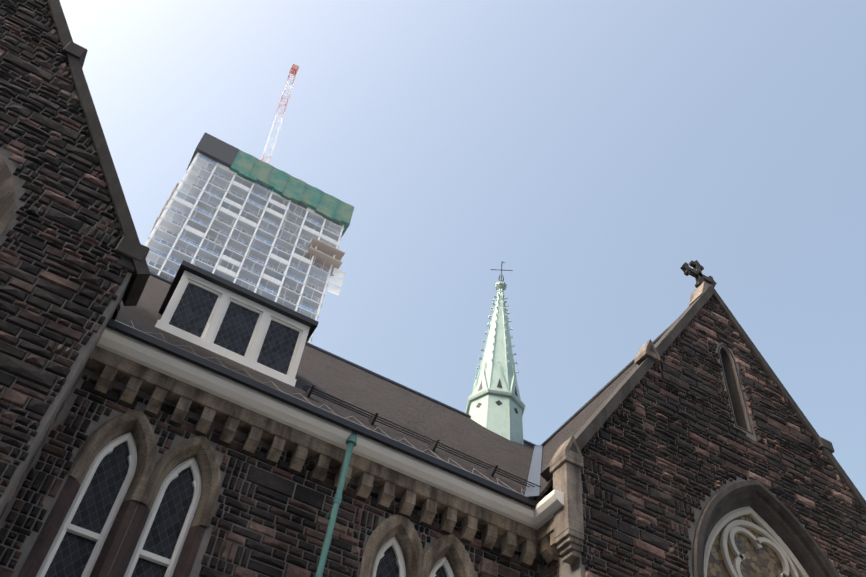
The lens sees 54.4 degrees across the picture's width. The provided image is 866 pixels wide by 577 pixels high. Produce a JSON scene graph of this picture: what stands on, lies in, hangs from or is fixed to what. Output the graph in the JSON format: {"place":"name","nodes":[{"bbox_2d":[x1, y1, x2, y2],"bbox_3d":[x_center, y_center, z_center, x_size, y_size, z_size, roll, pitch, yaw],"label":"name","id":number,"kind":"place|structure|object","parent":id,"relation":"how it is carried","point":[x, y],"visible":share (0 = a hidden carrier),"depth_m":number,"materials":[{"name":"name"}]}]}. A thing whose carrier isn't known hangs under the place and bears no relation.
{"place":"outdoors","nodes":[
{"label":"outdoors","id":0,"kind":"place"},
{"bbox_2d":[0,319,563,576],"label":"stone wall","id":1,"kind":"structure","parent":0,"point":[149,461],"depth_m":11.70,"materials":[{"name":"brown stone"}]},
{"bbox_2d":[60,0,865,500],"label":"sky","id":2,"kind":"structure","parent":0,"point":[594,150],"materials":[{"name":"blue"}]},
{"label":"ground","id":3,"kind":"structure","parent":0,"visible":0},
{"bbox_2d":[0,0,149,518],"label":"transept","id":4,"kind":"structure","parent":3,"relation":"on","point":[74,271],"depth_m":11.76,"materials":[{"name":"brown stone"}]},
{"bbox_2d":[144,132,353,342],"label":"tower","id":5,"kind":"structure","parent":3,"relation":"on","point":[233,214],"depth_m":167.77,"materials":[{"name":"grey glass"}]},
{"bbox_2d":[261,64,298,162],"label":"crane","id":6,"kind":"object","parent":5,"relation":"on","point":[294,69],"visible":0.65,"depth_m":220.10,"materials":[{"name":"white metal"}]},
{"bbox_2d":[45,272,552,556],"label":"roof","id":7,"kind":"structure","parent":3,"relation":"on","point":[334,384],"depth_m":16.14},
{"bbox_2d":[155,260,318,386],"bbox_3d":[-3.602,1.077,14.537,2.560,1.657,1.534,26,-51,-15],"label":"dormer","id":8,"kind":"object","parent":7,"relation":"on","point":[205,309],"visible":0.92,"depth_m":14.26,"materials":[{"name":"wood"}]},
{"bbox_2d":[315,432,356,576],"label":"downpipe","id":9,"kind":"object","parent":7,"relation":"attached to","point":[351,441],"visible":0.92,"depth_m":11.82,"materials":[{"name":"green metal"}]},
{"bbox_2d":[465,262,524,444],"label":"spire","id":10,"kind":"structure","parent":7,"relation":"on","point":[495,404],"depth_m":25.06,"materials":[{"name":"green metal"}]},
{"bbox_2d":[525,260,865,576],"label":"transept","id":11,"kind":"structure","parent":3,"relation":"on","point":[689,441],"depth_m":15.76,"materials":[{"name":"brown stone"}]}
]}

